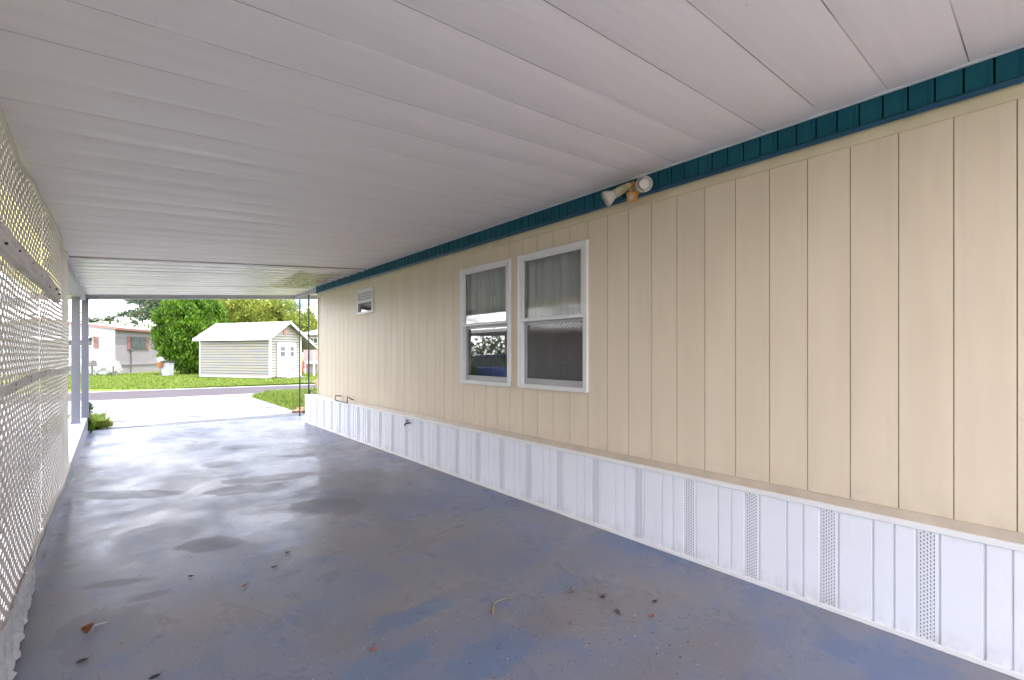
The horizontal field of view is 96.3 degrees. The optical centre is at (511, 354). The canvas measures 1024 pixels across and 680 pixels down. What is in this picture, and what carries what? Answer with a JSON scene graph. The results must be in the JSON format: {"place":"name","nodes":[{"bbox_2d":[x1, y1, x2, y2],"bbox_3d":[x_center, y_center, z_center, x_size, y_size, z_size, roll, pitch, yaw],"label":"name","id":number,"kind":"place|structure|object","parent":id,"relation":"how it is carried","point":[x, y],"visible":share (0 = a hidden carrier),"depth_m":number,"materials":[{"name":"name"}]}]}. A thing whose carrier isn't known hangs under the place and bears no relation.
{"place":"outdoors","nodes":[
{"label":"outdoors","id":0,"kind":"place"},
{"bbox_2d":[0,435,55,524],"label":"walkway","id":1,"kind":"structure","parent":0,"point":[21,465],"depth_m":6.45,"materials":[{"name":"concrete"}]},
{"bbox_2d":[70,313,114,323],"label":"palm tree","id":2,"kind":"object","parent":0,"point":[93,320],"visible":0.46,"depth_m":61.69,"materials":[{"name":"green plant"}]},
{"bbox_2d":[90,311,129,324],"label":"palm tree","id":3,"kind":"object","parent":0,"point":[107,319],"visible":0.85,"depth_m":61.56,"materials":[{"name":"green plant"}]},
{"bbox_2d":[1,393,304,437],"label":"driveway","id":4,"kind":"structure","parent":0,"point":[134,413],"depth_m":12.37,"materials":[{"name":"concrete"}]},
{"bbox_2d":[292,407,304,412],"bbox_3d":[-5.668,1.482,12.215,0.219,0.076,0.847,0,0,-16],"label":"brick edging","id":5,"kind":"object","parent":4,"relation":"on","point":[296,410],"visible":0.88,"depth_m":11.94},
{"bbox_2d":[0,272,316,355],"label":"sky","id":6,"kind":"structure","parent":0,"point":[109,306],"materials":[{"name":"white"}]},
{"bbox_2d":[1,385,316,404],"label":"road","id":7,"kind":"structure","parent":0,"point":[115,395],"depth_m":18.43,"materials":[{"name":"grey asphalt"}]},
{"bbox_2d":[24,384,314,394],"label":"road edge","id":8,"kind":"object","parent":7,"relation":"on","point":[195,388],"visible":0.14,"depth_m":20.54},
{"bbox_2d":[1,356,316,412],"bbox_3d":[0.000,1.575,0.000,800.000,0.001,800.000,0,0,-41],"label":"ground","id":9,"kind":"structure","parent":0,"point":[111,390],"depth_m":24.84,"materials":[{"name":"green plant"}]},
{"bbox_2d":[0,415,88,619],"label":"kerb","id":10,"kind":"structure","parent":9,"relation":"on","point":[77,434],"depth_m":4.53,"materials":[{"name":"grey paint"}]},
{"bbox_2d":[57,358,80,374],"bbox_3d":[-32.614,0.988,33.983,1.710,1.624,1.657,0,0,-1],"label":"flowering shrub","id":11,"kind":"object","parent":9,"relation":"on","point":[70,365],"visible":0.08,"depth_m":33.78,"materials":[{"name":"white plant"}]},
{"bbox_2d":[0,318,161,373],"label":"mobile home","id":12,"kind":"object","parent":9,"relation":"on","point":[129,349],"visible":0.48,"depth_m":37.73,"materials":[{"name":"white metal"}]},
{"bbox_2d":[69,337,92,345],"bbox_3d":[-34.915,-1.050,36.963,2.359,0.800,0.074,0,0,0],"label":"window","id":13,"kind":"structure","parent":12,"relation":"in","point":[90,339],"depth_m":36.92,"materials":[{"name":"white glass"}]},
{"bbox_2d":[130,337,146,348],"bbox_3d":[-32.402,-0.975,39.816,0.074,1.050,2.148,0,0,-9],"label":"window","id":14,"kind":"structure","parent":12,"relation":"in","point":[135,342],"depth_m":39.75,"materials":[{"name":"grey glass"}]},
{"bbox_2d":[89,360,96,375],"bbox_3d":[-30.373,1.045,33.205,0.520,1.260,0.372,0,0,27],"label":"mailbox","id":15,"kind":"object","parent":9,"relation":"on","point":[92,363],"visible":0.7,"depth_m":33.11,"materials":[{"name":"grey metal"}]},
{"bbox_2d":[89,357,111,375],"bbox_3d":[-30.971,0.894,34.498,1.631,1.656,1.614,0,0,-41],"label":"flowering shrub","id":16,"kind":"object","parent":9,"relation":"on","point":[103,368],"visible":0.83,"depth_m":34.22,"materials":[{"name":"white plant"}]},
{"bbox_2d":[109,362,117,375],"bbox_3d":[-28.671,1.100,33.005,0.520,1.150,0.352,0,0,27],"label":"mailbox","id":17,"kind":"object","parent":9,"relation":"on","point":[113,364],"visible":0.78,"depth_m":32.94,"materials":[{"name":"grey metal"}]},
{"bbox_2d":[106,360,122,374],"bbox_3d":[-30.909,1.090,35.206,1.470,1.416,1.461,0,0,28],"label":"flowering shrub","id":18,"kind":"object","parent":9,"relation":"on","point":[117,369],"visible":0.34,"depth_m":35.32,"materials":[{"name":"white plant"}]},
{"bbox_2d":[112,299,162,326],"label":"pine tree","id":19,"kind":"object","parent":9,"relation":"on","point":[135,314],"visible":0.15,"depth_m":44.32,"materials":[{"name":"green plant"}]},
{"bbox_2d":[14,304,302,359],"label":"distant treeline","id":20,"kind":"object","parent":9,"relation":"on","point":[148,325],"visible":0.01,"depth_m":86.16,"materials":[{"name":"green plant"}]},
{"bbox_2d":[156,357,163,367],"bbox_3d":[-25.436,0.866,33.201,0.522,1.418,0.471,0,0,13],"label":"flower pot stand","id":21,"kind":"object","parent":9,"relation":"on","point":[159,363],"visible":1,"depth_m":33.13,"materials":[{"name":"orange ceramic"}]},
{"bbox_2d":[160,361,174,375],"bbox_3d":[-25.212,1.030,33.600,0.640,1.090,0.640,0,0,0],"label":"rubbish bin","id":22,"kind":"object","parent":9,"relation":"on","point":[167,368],"visible":0.94,"depth_m":33.35,"materials":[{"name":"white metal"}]},
{"bbox_2d":[37,373,316,388],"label":"grass","id":23,"kind":"structure","parent":9,"relation":"on","point":[129,381],"depth_m":25.60,"materials":[{"name":"green plant"}]},
{"bbox_2d":[146,299,231,373],"bbox_3d":[-26.136,-1.811,37.528,6.046,7.779,6.168,0,0,-41],"label":"tree","id":24,"kind":"object","parent":9,"relation":"on","point":[178,325],"visible":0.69,"depth_m":35.68,"materials":[{"name":"green plant"}]},
{"bbox_2d":[215,299,262,322],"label":"leafy tree","id":25,"kind":"object","parent":9,"relation":"on","point":[237,314],"visible":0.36,"depth_m":44.46,"materials":[{"name":"green plant"}]},
{"bbox_2d":[192,321,316,378],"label":"garden shed","id":26,"kind":"structure","parent":9,"relation":"on","point":[257,349],"depth_m":30.64,"materials":[{"name":"white painted metal roof"},{"name":"siding"},{"name":"white enamel"}]},
{"bbox_2d":[277,342,287,375],"bbox_3d":[-15.177,0.330,30.356,0.054,2.220,0.871,0,0,20],"label":"door","id":27,"kind":"structure","parent":26,"relation":"in","point":[282,348],"depth_m":30.34,"materials":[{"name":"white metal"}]},
{"bbox_2d":[288,343,295,375],"bbox_3d":[-14.902,0.330,31.101,0.054,2.220,0.669,0,0,20],"label":"door","id":28,"kind":"structure","parent":26,"relation":"in","point":[291,346],"depth_m":31.10,"materials":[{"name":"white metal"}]},
{"bbox_2d":[240,299,315,332],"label":"leafy tree","id":29,"kind":"object","parent":9,"relation":"on","point":[269,310],"visible":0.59,"depth_m":42.95,"materials":[{"name":"green plant"}]},
{"bbox_2d":[293,303,316,335],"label":"leafy tree","id":30,"kind":"object","parent":9,"relation":"on","point":[313,325],"visible":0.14,"depth_m":50.95,"materials":[{"name":"green plant"}]},
{"bbox_2d":[303,330,316,371],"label":"mobile home","id":31,"kind":"object","parent":9,"relation":"on","point":[313,339],"visible":0.15,"depth_m":40.59,"materials":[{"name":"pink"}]},
{"bbox_2d":[310,337,316,345],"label":"window","id":32,"kind":"structure","parent":31,"relation":"in","point":[314,339],"depth_m":40.35,"materials":[{"name":"white glass"}]},
{"bbox_2d":[304,361,316,373],"bbox_3d":[-15.882,1.060,37.509,1.850,1.030,0.700,0,0,-3],"label":"outdoor table","id":33,"kind":"object","parent":9,"relation":"on","point":[311,366],"visible":0.35,"depth_m":37.46,"materials":[{"name":"white plastic"}]},
{"bbox_2d":[254,390,313,409],"bbox_3d":[-5.538,1.470,16.774,6.300,0.140,6.948,0,0,-41],"label":"lawn patch","id":34,"kind":"object","parent":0,"point":[283,399],"visible":0.03,"depth_m":13.85,"materials":[{"name":"green plant"}]},
{"bbox_2d":[251,387,316,409],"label":"grass","id":35,"kind":"structure","parent":34,"relation":"on","point":[277,395],"depth_m":15.29,"materials":[{"name":"green plant"}]},
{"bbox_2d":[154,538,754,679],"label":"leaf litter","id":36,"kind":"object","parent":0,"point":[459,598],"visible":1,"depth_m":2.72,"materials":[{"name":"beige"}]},
{"bbox_2d":[13,415,1019,679],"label":"carport floor","id":37,"kind":"structure","parent":0,"point":[125,555],"depth_m":2.94,"materials":[{"name":"grey concrete"}]},
{"bbox_2d":[0,105,71,679],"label":"lattice screen","id":38,"kind":"object","parent":37,"relation":"on","point":[21,261],"visible":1,"depth_m":2.75,"materials":[{"name":"white plastic"}]},
{"bbox_2d":[76,655,92,662],"bbox_3d":[-2.087,1.489,2.237,0.032,0.014,0.065,0,0,38],"label":"dry leaf","id":39,"kind":"object","parent":37,"relation":"on","point":[81,660],"visible":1,"depth_m":2.24,"materials":[{"name":"plant"}]},
{"bbox_2d":[81,618,95,632],"bbox_3d":[-2.283,1.473,2.478,0.048,0.046,0.098,0,0,-8],"label":"dry leaf","id":40,"kind":"object","parent":37,"relation":"on","point":[86,628],"visible":1,"depth_m":2.47,"materials":[{"name":"brown plant"}]},
{"bbox_2d":[88,402,94,432],"bbox_3d":[-8.092,1.198,8.761,0.228,0.627,0.257,0,0,-41],"label":"climbing weed","id":41,"kind":"object","parent":37,"relation":"on","point":[90,427],"visible":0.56,"depth_m":8.76,"materials":[{"name":"green plant"}]},
{"bbox_2d":[149,671,163,678],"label":"dry leaf","id":42,"kind":"object","parent":37,"relation":"on","point":[155,676],"visible":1,"depth_m":2.13,"materials":[{"name":"plant"}]},
{"bbox_2d":[36,515,905,677],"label":"leaf litter","id":43,"kind":"object","parent":37,"relation":"on","point":[471,608],"visible":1,"depth_m":2.64,"materials":[{"name":"brown plant"}]},
{"bbox_2d":[492,598,509,613],"bbox_3d":[-0.082,1.492,2.746,0.063,0.015,0.202,0,0,32],"label":"bent twig","id":44,"kind":"object","parent":37,"relation":"on","point":[495,602],"visible":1,"depth_m":2.75,"materials":[{"name":"brown wood"}]},
{"bbox_2d":[0,0,1023,423],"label":"carport","id":45,"kind":"object","parent":37,"relation":"on","point":[300,150],"visible":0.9,"depth_m":2.35,"materials":[{"name":"white metal"}]},
{"bbox_2d":[305,45,1023,679],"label":"mobile home","id":46,"kind":"object","parent":37,"relation":"on","point":[789,361],"visible":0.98,"depth_m":2.94,"materials":[{"name":"beige"}]},
{"bbox_2d":[335,395,352,402],"bbox_3d":[-3.052,0.798,8.326,0.122,0.134,0.601,0,0,-41],"label":"hose hanger","id":47,"kind":"object","parent":46,"relation":"attached to","point":[342,401],"visible":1,"depth_m":8.30,"materials":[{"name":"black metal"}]},
{"bbox_2d":[357,287,373,314],"bbox_3d":[-2.478,-0.900,7.775,0.070,0.424,0.650,0,0,-41],"label":"window","id":48,"kind":"structure","parent":46,"relation":"in","point":[360,299],"depth_m":7.74,"materials":[{"name":"white glass"}]},
{"bbox_2d":[460,258,510,386],"bbox_3d":[-0.257,-0.297,5.300,0.207,1.464,1.020,0,0,-41],"label":"window","id":49,"kind":"structure","parent":46,"relation":"in","point":[485,340],"depth_m":5.35,"materials":[{"name":"white glass"}]},
{"bbox_2d":[517,239,587,392],"bbox_3d":[0.433,-0.298,4.502,0.207,1.461,1.021,0,0,-41],"label":"window","id":50,"kind":"structure","parent":46,"relation":"in","point":[552,283],"depth_m":4.53,"materials":[{"name":"white glass"}]},
{"bbox_2d":[601,175,652,206],"bbox_3d":[0.924,-1.270,3.552,0.296,0.194,0.464,0,0,-41],"label":"floodlight","id":51,"kind":"object","parent":46,"relation":"attached to","point":[642,184],"visible":1,"depth_m":3.58,"materials":[{"name":"grey"}]},
{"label":"grass corner","id":52,"kind":"structure","parent":0,"visible":0},
{"bbox_2d":[40,411,108,431],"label":"grass","id":53,"kind":"structure","parent":52,"relation":"on","point":[99,415],"depth_m":10.43,"materials":[{"name":"green plant"}]},
{"bbox_2d":[91,416,113,428],"bbox_3d":[-8.432,1.421,9.249,0.630,0.350,0.463,0,0,-41],"label":"weed clump","id":54,"kind":"object","parent":52,"relation":"on","point":[101,424],"visible":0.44,"depth_m":9.28,"materials":[{"name":"green plant"}]}
]}

